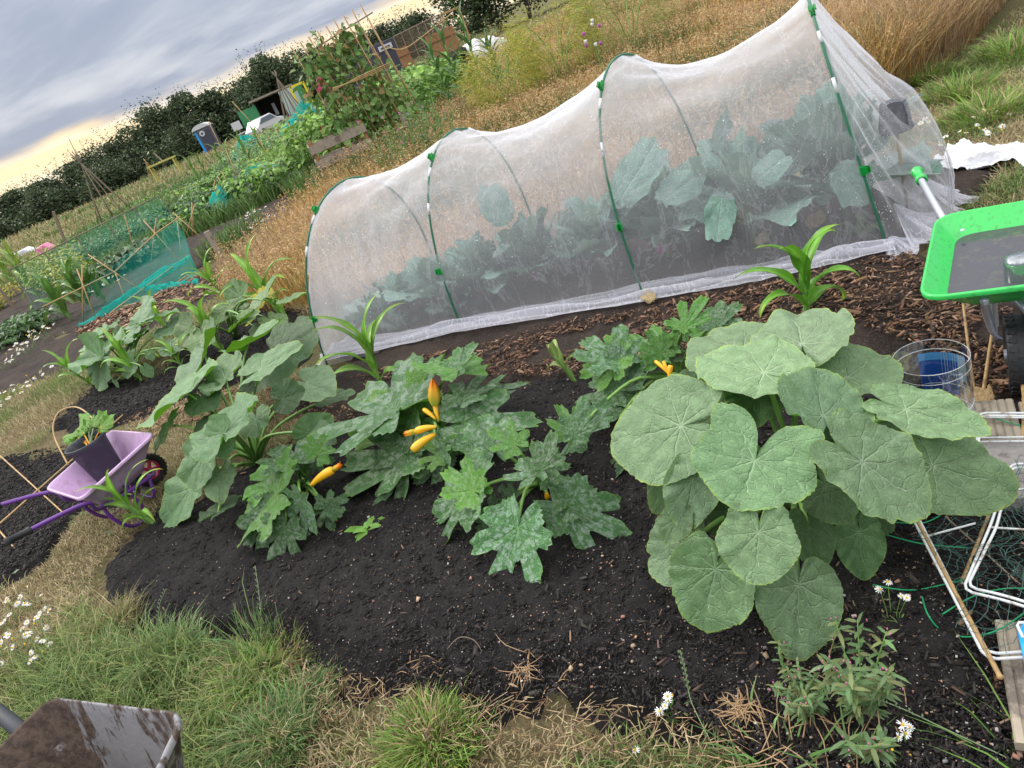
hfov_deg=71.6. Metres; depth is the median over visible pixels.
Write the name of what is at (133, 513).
maize plant
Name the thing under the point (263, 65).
hedge tree
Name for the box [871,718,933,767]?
chamomile plant
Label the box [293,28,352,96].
hedge tree
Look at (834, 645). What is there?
chamomile plant
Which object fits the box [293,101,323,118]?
garden netting
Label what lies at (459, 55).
maize plant
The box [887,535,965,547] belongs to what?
string
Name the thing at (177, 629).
grass tuft
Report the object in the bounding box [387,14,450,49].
rope
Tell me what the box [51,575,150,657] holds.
grass tuft
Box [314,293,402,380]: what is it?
maize plant
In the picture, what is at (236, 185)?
leafy crop
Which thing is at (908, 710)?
seed stalk
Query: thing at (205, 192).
leafy crop
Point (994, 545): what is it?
garden netting
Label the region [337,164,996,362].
soil bed
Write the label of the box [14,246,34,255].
garden fleece
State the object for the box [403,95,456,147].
thistle plant
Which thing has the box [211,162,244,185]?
leafy crop
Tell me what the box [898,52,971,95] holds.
grass tuft
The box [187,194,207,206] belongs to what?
leafy crop
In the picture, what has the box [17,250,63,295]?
leafy crop
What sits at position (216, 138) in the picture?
bamboo cane
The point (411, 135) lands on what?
thistle plant
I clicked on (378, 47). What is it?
storage container
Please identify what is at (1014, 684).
deck board
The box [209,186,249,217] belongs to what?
garden netting
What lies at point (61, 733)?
wheelbarrow
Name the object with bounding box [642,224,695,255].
kohlrabi
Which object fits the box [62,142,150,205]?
hedge tree
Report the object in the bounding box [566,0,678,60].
asparagus bush
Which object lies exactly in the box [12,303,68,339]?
potato plant
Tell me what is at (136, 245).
leafy crop
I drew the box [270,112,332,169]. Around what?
bean plant
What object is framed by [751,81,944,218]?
brassica plant
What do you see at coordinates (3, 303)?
flowering plant
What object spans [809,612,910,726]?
willowherb plant
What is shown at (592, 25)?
thistle plant
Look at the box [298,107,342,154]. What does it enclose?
bean plant
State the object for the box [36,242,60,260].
toy vehicle
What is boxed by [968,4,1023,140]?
path grass
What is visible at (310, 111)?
bean plant
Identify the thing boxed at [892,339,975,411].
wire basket
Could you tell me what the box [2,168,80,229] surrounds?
hedge tree
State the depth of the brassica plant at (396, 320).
4.83 m
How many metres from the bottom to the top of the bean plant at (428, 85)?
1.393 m
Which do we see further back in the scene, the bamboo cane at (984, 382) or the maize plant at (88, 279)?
the maize plant at (88, 279)
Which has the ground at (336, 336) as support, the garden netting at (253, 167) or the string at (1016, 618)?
the garden netting at (253, 167)
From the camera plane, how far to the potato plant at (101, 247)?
15.59 m
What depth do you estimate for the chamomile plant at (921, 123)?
4.44 m
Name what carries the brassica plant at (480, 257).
on the soil bed at (698, 252)
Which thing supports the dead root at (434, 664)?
on the soil bed at (350, 634)
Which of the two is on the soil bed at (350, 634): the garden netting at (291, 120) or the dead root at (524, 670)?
the dead root at (524, 670)
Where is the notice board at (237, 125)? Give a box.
[230,120,245,134]
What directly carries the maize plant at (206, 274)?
on the ground at (336, 336)
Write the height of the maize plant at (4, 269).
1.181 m
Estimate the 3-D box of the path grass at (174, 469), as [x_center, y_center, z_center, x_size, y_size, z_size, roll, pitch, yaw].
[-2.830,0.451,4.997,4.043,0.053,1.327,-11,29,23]
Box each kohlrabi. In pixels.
[334,298,359,328]
[361,275,386,296]
[462,272,489,303]
[512,262,548,279]
[556,238,603,266]
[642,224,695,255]
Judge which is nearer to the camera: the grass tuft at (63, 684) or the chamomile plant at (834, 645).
the chamomile plant at (834, 645)
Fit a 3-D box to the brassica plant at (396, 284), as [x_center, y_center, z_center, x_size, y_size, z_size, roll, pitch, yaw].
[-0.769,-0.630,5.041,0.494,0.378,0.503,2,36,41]
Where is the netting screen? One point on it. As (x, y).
(82, 244)
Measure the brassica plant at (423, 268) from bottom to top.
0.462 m
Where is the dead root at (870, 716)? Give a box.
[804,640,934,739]
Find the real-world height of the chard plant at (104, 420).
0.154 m
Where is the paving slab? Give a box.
[982,439,1023,511]
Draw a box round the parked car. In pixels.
[245,113,283,134]
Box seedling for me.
[344,516,380,541]
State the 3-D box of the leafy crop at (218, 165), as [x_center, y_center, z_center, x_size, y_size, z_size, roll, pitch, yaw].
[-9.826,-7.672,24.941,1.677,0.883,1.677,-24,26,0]
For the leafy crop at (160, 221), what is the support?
on the ground at (336, 336)
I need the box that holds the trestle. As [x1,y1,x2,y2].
[147,153,182,182]
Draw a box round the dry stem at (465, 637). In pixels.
[447,637,480,649]
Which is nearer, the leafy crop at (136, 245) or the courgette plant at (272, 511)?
the courgette plant at (272, 511)
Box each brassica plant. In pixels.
[338,291,389,329]
[355,270,416,311]
[378,303,425,331]
[381,246,471,303]
[425,283,486,316]
[436,230,523,297]
[477,183,608,282]
[529,191,631,270]
[596,136,717,256]
[668,107,834,242]
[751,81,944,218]
[837,212,883,236]
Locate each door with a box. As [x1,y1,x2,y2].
[199,129,217,150]
[278,87,301,115]
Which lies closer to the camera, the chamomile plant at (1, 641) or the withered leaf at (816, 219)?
the chamomile plant at (1, 641)
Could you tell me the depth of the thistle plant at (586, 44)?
9.83 m
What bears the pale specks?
on the soil bed at (350, 634)
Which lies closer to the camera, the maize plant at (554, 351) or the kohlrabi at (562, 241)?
the maize plant at (554, 351)
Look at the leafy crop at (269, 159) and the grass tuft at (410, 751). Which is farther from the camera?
the leafy crop at (269, 159)
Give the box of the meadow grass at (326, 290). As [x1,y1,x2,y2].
[206,0,1007,311]
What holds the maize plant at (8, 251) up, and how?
on the ground at (336, 336)
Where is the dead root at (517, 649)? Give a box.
[496,635,542,661]
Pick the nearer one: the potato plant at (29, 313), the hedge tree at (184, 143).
the potato plant at (29, 313)
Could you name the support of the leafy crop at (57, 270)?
on the ground at (336, 336)
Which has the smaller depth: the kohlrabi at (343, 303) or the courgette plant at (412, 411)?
the courgette plant at (412, 411)
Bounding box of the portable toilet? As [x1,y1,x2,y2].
[192,122,221,153]
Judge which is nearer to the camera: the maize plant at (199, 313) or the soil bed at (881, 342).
the soil bed at (881, 342)
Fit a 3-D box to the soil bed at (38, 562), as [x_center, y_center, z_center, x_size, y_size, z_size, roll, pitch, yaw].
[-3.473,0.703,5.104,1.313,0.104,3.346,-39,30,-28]
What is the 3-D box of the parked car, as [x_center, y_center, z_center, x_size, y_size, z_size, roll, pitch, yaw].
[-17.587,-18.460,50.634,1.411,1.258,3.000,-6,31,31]
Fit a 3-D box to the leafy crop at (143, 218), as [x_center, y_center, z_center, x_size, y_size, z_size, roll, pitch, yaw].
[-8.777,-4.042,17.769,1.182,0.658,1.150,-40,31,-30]
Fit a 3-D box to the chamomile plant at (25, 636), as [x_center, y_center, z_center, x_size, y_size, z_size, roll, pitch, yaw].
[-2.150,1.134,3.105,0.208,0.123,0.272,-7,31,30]
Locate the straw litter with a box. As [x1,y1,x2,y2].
[278,653,752,767]
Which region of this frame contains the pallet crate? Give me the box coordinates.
[307,119,373,181]
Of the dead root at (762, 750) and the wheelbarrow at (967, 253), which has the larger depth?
the wheelbarrow at (967, 253)
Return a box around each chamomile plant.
[0,349,19,368]
[0,385,31,413]
[0,596,31,631]
[0,623,50,660]
[0,635,40,673]
[3,365,58,395]
[3,584,44,628]
[5,606,59,654]
[9,333,53,354]
[9,635,60,679]
[27,323,54,339]
[99,267,139,287]
[626,743,648,767]
[654,691,692,736]
[825,637,840,653]
[863,579,910,626]
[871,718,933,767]
[899,118,931,137]
[938,130,990,149]
[970,123,1013,139]
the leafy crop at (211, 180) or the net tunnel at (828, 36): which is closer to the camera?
the net tunnel at (828, 36)
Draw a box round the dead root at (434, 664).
[420,655,452,677]
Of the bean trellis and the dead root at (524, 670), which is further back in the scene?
the bean trellis
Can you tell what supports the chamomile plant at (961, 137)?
on the ground at (336, 336)
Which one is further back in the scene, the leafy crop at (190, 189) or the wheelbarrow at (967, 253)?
the leafy crop at (190, 189)
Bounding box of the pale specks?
[114,369,1022,767]
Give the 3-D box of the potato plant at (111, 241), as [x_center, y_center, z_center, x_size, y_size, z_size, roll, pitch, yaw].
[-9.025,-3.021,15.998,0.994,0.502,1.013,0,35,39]
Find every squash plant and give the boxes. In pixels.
[67,295,181,390]
[136,316,355,527]
[174,275,305,356]
[610,308,1019,661]
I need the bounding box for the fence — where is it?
[393,14,444,65]
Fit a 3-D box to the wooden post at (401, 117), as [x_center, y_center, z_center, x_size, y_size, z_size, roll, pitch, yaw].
[-1.926,-4.736,13.322,0.112,0.760,0.060,-24,26,0]
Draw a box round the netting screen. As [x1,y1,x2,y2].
[9,195,172,308]
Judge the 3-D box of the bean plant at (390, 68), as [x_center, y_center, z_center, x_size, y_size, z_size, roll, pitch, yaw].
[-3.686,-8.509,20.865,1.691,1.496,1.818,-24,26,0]
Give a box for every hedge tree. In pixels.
[0,176,49,232]
[0,214,20,241]
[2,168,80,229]
[11,169,80,232]
[37,149,102,206]
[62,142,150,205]
[67,135,154,201]
[91,118,163,186]
[119,91,196,168]
[145,113,222,171]
[149,82,232,153]
[184,77,245,149]
[214,69,276,139]
[222,76,275,140]
[230,41,297,96]
[270,38,345,92]
[290,61,343,100]
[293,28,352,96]
[331,14,374,51]
[359,5,426,58]
[380,0,457,59]
[426,0,515,40]
[466,0,547,24]
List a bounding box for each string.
[872,579,963,590]
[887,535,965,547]
[895,515,939,523]
[921,596,1023,637]
[942,587,1023,614]
[993,418,1021,425]
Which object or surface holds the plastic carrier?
on the wire rack at (993, 415)
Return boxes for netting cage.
[42,205,202,328]
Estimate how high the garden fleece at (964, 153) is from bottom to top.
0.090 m
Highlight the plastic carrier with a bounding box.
[1016,621,1023,660]
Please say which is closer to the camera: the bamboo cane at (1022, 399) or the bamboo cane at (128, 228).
the bamboo cane at (1022, 399)
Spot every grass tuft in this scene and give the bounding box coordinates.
[15,613,145,713]
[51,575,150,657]
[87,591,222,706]
[176,572,286,669]
[176,618,318,738]
[189,639,345,767]
[237,628,316,695]
[260,657,344,731]
[355,671,503,767]
[668,676,880,767]
[770,694,904,767]
[889,632,1013,767]
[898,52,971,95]
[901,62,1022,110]
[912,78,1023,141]
[954,21,1023,70]
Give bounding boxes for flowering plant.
[0,282,20,300]
[0,288,15,308]
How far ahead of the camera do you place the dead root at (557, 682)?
1.90 m
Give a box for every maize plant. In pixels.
[0,240,29,273]
[0,250,42,301]
[0,256,17,285]
[0,276,13,293]
[28,272,73,321]
[40,339,93,386]
[51,254,104,305]
[57,256,109,305]
[77,460,159,532]
[100,329,159,382]
[107,486,160,524]
[130,289,180,326]
[149,336,190,372]
[163,294,235,349]
[179,154,209,179]
[179,246,232,299]
[187,150,216,178]
[207,142,232,175]
[214,136,243,164]
[220,234,292,313]
[230,129,258,161]
[249,125,266,156]
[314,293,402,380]
[418,33,457,110]
[424,19,477,104]
[447,0,489,100]
[449,36,488,97]
[469,24,510,89]
[472,24,516,78]
[546,339,576,381]
[734,224,859,316]
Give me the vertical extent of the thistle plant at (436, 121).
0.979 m
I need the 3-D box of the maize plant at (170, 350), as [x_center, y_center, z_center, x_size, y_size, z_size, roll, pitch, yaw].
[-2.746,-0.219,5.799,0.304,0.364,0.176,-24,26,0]
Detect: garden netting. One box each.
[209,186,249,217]
[234,134,265,159]
[245,163,274,174]
[277,114,298,138]
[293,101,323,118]
[912,454,1023,653]
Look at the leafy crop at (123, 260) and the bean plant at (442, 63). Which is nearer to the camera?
the leafy crop at (123, 260)
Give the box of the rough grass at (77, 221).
[0,22,503,342]
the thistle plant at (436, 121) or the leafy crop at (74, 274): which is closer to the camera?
the thistle plant at (436, 121)
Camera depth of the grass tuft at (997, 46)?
5.07 m
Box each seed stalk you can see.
[156,589,165,626]
[253,567,260,658]
[678,650,716,752]
[835,686,1019,763]
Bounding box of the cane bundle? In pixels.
[333,62,389,90]
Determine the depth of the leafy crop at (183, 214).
14.92 m
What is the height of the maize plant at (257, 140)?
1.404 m
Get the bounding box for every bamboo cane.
[0,414,122,523]
[0,455,61,511]
[124,215,132,243]
[191,202,192,236]
[208,121,228,162]
[225,148,236,175]
[232,101,265,137]
[917,522,1003,679]
[946,516,1023,587]
[961,514,990,581]
[962,303,974,386]
[982,306,996,388]
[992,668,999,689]
[1021,385,1023,438]
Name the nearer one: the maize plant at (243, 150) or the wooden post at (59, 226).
the maize plant at (243, 150)
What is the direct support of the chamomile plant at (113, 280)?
on the soil bed at (136, 276)
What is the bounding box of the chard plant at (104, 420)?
[62,410,115,444]
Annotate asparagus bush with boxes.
[452,26,550,112]
[493,0,610,87]
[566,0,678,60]
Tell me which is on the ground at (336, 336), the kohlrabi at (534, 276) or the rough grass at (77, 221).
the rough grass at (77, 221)
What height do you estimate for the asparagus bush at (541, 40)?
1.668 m
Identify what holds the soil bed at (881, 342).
on the ground at (336, 336)
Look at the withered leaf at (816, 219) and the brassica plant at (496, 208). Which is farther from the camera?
the brassica plant at (496, 208)
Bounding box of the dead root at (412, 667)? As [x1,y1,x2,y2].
[395,651,424,677]
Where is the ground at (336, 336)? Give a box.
[0,0,1023,767]
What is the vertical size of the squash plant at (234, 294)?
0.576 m
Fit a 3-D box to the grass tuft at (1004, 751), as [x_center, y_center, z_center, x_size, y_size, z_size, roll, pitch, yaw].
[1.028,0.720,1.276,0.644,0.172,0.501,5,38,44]
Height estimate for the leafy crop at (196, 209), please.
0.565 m
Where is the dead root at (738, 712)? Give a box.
[709,683,767,738]
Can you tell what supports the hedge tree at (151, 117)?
on the ground at (336, 336)
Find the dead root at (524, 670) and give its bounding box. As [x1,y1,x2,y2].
[498,655,542,691]
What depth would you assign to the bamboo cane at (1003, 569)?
1.75 m
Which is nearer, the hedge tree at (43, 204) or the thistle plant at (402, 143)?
the thistle plant at (402, 143)
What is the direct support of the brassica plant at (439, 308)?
on the soil bed at (698, 252)
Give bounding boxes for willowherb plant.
[766,639,808,701]
[778,656,832,724]
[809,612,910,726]
[829,723,899,767]
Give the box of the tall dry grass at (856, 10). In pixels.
[692,0,1003,109]
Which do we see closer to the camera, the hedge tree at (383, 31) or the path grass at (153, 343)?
the path grass at (153, 343)
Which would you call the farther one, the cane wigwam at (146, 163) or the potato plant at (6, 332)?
the cane wigwam at (146, 163)
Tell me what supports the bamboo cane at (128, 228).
on the ground at (336, 336)
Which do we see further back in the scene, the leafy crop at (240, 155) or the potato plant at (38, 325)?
the leafy crop at (240, 155)
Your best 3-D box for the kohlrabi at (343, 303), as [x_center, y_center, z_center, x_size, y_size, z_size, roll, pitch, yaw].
[-1.155,-0.511,5.212,0.308,0.247,0.254,7,39,46]
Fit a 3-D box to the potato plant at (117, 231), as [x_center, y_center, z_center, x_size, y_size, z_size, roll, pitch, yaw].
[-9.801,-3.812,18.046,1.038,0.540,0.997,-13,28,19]
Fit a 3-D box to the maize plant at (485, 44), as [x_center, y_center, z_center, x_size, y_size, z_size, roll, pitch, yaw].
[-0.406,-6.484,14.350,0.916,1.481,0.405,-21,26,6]
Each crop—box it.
[13,253,53,289]
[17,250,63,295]
[19,247,61,272]
[36,236,88,279]
[38,252,93,293]
[61,259,108,286]
[75,254,123,288]
[88,250,135,284]
[105,238,155,270]
[114,237,158,272]
[124,196,150,210]
[137,208,164,225]
[152,207,188,233]
[157,203,204,235]
[158,197,190,217]
[159,195,197,218]
[161,183,190,199]
[165,203,210,233]
[169,193,207,214]
[175,176,215,199]
[175,202,212,225]
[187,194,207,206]
[194,185,221,202]
[198,181,229,202]
[200,165,231,190]
[210,150,252,175]
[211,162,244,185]
[214,167,265,201]
[219,138,259,167]
[223,155,259,181]
[224,161,279,204]
[224,165,269,199]
[230,138,278,168]
[234,136,271,158]
[239,156,275,170]
[241,156,299,191]
[246,128,276,151]
[250,146,289,163]
[251,155,289,171]
[252,150,291,162]
[253,139,294,160]
[259,121,283,140]
[273,135,312,171]
[319,117,352,164]
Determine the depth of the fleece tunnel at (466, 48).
28.10 m
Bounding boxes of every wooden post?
[0,287,16,309]
[52,211,66,243]
[204,230,226,262]
[398,111,412,137]
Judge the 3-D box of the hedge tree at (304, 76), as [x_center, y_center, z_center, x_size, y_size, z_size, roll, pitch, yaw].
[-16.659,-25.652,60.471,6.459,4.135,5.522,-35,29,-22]
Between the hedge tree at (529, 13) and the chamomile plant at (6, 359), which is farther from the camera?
the hedge tree at (529, 13)
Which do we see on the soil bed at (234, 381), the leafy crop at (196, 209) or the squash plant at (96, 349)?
the squash plant at (96, 349)
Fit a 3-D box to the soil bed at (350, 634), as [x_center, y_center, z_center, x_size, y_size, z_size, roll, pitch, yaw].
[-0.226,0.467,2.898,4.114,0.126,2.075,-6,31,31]
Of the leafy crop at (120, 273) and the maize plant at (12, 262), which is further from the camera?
the maize plant at (12, 262)
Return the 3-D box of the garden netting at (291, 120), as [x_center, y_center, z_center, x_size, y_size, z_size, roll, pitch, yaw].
[-8.816,-10.553,29.146,2.200,1.027,2.000,-24,26,0]
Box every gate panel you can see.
[396,45,413,71]
[425,26,459,59]
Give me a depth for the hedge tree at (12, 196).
63.24 m
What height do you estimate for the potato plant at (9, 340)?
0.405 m
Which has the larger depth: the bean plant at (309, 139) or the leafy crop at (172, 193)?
the leafy crop at (172, 193)
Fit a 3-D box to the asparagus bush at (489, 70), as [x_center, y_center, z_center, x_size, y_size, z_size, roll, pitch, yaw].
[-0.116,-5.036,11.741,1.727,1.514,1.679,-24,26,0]
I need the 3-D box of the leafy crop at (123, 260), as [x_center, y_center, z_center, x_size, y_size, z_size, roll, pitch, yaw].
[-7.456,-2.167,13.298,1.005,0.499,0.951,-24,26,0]
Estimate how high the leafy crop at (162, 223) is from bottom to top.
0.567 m
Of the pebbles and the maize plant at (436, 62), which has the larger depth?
the maize plant at (436, 62)
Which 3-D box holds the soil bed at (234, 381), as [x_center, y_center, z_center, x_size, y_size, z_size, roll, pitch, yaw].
[-2.784,-0.212,6.224,3.282,0.124,2.090,-14,28,18]
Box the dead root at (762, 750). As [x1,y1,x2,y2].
[705,688,816,767]
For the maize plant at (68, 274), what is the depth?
10.84 m
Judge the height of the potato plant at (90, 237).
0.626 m
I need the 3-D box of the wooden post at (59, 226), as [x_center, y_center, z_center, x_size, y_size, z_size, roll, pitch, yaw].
[-14.466,-4.815,22.836,0.445,1.435,0.048,-24,26,0]
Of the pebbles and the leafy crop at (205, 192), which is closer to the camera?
the pebbles
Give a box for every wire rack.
[914,412,1023,660]
[964,463,1023,607]
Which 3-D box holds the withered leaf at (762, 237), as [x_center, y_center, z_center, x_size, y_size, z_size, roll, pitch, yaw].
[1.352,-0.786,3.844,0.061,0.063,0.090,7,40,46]
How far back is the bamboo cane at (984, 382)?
2.32 m
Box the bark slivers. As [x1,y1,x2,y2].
[125,378,1023,767]
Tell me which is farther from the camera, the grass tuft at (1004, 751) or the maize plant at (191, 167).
the maize plant at (191, 167)
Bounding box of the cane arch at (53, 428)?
[52,406,91,464]
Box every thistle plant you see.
[357,121,397,170]
[366,112,410,167]
[373,101,420,160]
[381,100,431,155]
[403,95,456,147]
[406,92,445,156]
[582,19,603,67]
[584,39,602,72]
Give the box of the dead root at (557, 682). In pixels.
[542,659,578,697]
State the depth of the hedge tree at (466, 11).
53.76 m
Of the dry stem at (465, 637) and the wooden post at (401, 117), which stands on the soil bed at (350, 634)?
the dry stem at (465, 637)
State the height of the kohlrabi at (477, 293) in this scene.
0.257 m
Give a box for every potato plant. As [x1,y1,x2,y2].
[0,306,42,341]
[0,311,28,341]
[0,316,39,349]
[2,308,50,337]
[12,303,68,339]
[52,246,98,272]
[58,242,89,256]
[70,241,111,263]
[73,236,108,250]
[78,231,122,261]
[88,224,121,246]
[88,234,128,252]
[103,224,142,249]
[107,223,129,235]
[116,216,154,238]
[118,212,150,230]
[126,211,166,235]
[130,205,161,223]
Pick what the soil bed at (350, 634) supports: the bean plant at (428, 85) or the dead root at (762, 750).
the dead root at (762, 750)
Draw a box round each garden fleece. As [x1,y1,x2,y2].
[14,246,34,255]
[933,138,1023,169]
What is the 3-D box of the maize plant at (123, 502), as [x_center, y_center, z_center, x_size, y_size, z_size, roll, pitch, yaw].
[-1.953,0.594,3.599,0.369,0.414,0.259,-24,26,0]
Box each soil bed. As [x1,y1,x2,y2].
[0,195,295,346]
[0,239,287,394]
[0,450,148,588]
[50,308,313,433]
[104,362,1023,767]
[282,252,1021,427]
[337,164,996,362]
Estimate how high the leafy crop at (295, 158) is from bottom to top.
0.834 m
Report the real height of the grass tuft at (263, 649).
0.111 m
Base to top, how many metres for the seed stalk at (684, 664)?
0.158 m
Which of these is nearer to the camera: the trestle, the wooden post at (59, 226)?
the wooden post at (59, 226)
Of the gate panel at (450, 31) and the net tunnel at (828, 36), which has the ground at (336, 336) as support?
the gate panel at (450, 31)
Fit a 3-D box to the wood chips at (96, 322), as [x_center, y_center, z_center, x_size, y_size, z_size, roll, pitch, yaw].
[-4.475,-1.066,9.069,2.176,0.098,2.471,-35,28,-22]
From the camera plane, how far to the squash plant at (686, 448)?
1.69 m
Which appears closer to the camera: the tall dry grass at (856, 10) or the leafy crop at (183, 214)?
the tall dry grass at (856, 10)
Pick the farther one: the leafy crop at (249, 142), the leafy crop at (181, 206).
the leafy crop at (249, 142)
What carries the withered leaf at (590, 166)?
on the meadow grass at (326, 290)
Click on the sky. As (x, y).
(68, 68)
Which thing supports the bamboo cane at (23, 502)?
on the soil bed at (38, 562)
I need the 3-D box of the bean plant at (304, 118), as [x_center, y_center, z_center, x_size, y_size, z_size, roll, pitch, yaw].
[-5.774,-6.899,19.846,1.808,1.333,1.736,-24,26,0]
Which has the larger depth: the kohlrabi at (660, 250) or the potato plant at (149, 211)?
the potato plant at (149, 211)
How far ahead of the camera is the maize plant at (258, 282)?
5.95 m
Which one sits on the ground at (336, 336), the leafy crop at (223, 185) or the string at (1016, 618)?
the leafy crop at (223, 185)
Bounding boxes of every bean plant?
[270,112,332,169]
[273,107,322,147]
[295,101,343,127]
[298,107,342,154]
[311,110,377,165]
[313,89,350,113]
[319,100,388,136]
[348,71,421,133]
[349,82,419,130]
[363,64,405,99]
[393,65,444,121]
[400,51,461,114]
[402,55,450,80]
[420,57,468,103]
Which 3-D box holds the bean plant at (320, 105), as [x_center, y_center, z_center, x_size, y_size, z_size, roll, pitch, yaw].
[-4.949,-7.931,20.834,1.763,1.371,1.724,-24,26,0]
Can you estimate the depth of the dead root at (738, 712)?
1.65 m
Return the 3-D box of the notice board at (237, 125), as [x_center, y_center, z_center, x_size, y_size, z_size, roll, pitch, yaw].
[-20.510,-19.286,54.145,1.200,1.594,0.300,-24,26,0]
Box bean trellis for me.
[290,4,429,162]
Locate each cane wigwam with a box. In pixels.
[67,139,132,226]
[144,159,160,180]
[269,69,301,120]
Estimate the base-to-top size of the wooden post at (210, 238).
0.697 m
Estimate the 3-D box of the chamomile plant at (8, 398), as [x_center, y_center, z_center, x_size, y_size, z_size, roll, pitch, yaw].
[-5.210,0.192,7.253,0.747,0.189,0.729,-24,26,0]
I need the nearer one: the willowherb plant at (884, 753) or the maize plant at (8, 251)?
the willowherb plant at (884, 753)
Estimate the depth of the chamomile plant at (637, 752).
1.68 m
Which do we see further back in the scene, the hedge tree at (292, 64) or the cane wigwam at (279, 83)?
the hedge tree at (292, 64)
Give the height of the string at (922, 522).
0.036 m
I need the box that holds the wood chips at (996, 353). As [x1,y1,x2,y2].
[344,251,1014,393]
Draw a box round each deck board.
[964,399,1022,440]
[994,619,1023,750]
[1018,402,1022,420]
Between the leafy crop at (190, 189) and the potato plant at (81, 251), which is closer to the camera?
the potato plant at (81, 251)
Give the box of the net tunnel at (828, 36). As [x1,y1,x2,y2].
[305,0,978,364]
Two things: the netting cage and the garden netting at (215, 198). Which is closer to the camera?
the netting cage
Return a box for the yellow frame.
[289,81,312,106]
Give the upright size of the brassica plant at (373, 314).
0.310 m
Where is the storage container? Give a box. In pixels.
[337,37,401,93]
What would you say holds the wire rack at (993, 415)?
on the paving slab
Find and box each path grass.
[0,332,88,455]
[109,269,320,374]
[110,366,305,490]
[905,39,1023,222]
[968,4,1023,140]
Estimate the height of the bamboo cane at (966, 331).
0.103 m
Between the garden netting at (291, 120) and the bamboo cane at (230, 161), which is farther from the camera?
the garden netting at (291, 120)
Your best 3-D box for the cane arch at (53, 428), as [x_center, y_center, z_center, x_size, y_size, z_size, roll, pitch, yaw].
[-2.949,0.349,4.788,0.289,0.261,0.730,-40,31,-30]
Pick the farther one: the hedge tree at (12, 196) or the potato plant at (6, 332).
the hedge tree at (12, 196)
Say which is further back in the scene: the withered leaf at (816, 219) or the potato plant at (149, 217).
the potato plant at (149, 217)
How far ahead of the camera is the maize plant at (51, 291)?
10.44 m
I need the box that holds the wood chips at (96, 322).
[74,269,230,337]
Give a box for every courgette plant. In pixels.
[236,434,348,560]
[307,341,542,505]
[432,413,632,583]
[545,295,742,478]
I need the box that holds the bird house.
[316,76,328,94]
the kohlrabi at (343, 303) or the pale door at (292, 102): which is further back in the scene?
the pale door at (292, 102)
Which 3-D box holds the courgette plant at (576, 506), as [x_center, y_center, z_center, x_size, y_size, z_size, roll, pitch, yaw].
[-0.014,0.377,2.476,0.480,0.416,0.784,-35,29,-22]
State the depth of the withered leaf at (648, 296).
3.75 m
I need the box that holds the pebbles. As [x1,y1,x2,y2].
[200,379,1023,767]
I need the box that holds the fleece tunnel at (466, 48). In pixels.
[446,36,507,63]
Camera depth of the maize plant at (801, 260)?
2.97 m
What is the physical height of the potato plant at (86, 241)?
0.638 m
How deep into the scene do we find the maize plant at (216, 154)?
22.69 m
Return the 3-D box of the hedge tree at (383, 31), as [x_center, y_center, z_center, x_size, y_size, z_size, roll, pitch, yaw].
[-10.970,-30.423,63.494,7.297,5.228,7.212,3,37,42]
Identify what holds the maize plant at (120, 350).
on the soil bed at (234, 381)
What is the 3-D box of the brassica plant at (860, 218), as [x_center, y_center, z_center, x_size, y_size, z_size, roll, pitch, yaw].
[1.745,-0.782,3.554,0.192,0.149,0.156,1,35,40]
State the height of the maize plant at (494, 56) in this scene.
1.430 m
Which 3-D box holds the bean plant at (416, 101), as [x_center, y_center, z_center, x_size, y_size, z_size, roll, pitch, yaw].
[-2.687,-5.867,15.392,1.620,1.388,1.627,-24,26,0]
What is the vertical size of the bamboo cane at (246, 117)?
2.502 m
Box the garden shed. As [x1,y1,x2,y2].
[237,84,307,128]
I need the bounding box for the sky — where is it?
[0,0,517,205]
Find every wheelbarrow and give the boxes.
[0,430,167,545]
[0,698,184,767]
[910,166,1023,394]
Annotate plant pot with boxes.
[64,430,120,481]
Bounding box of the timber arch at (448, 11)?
[440,6,469,46]
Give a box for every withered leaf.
[587,161,597,170]
[640,288,655,302]
[754,231,769,245]
[805,210,825,229]
[955,384,994,402]
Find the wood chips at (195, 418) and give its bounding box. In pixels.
[117,377,353,437]
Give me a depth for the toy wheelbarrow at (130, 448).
3.85 m
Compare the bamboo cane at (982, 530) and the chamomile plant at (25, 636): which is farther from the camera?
the chamomile plant at (25, 636)
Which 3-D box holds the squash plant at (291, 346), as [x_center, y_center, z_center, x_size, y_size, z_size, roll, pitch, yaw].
[-1.533,0.089,4.030,1.323,0.599,2.197,-24,26,0]
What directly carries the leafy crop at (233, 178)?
on the ground at (336, 336)
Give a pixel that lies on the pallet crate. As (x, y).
(314, 148)
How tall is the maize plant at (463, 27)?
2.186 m
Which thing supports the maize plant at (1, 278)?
on the soil bed at (136, 276)
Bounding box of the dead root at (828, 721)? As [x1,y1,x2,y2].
[727,629,879,767]
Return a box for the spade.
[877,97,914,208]
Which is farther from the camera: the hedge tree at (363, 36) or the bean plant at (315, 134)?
the hedge tree at (363, 36)

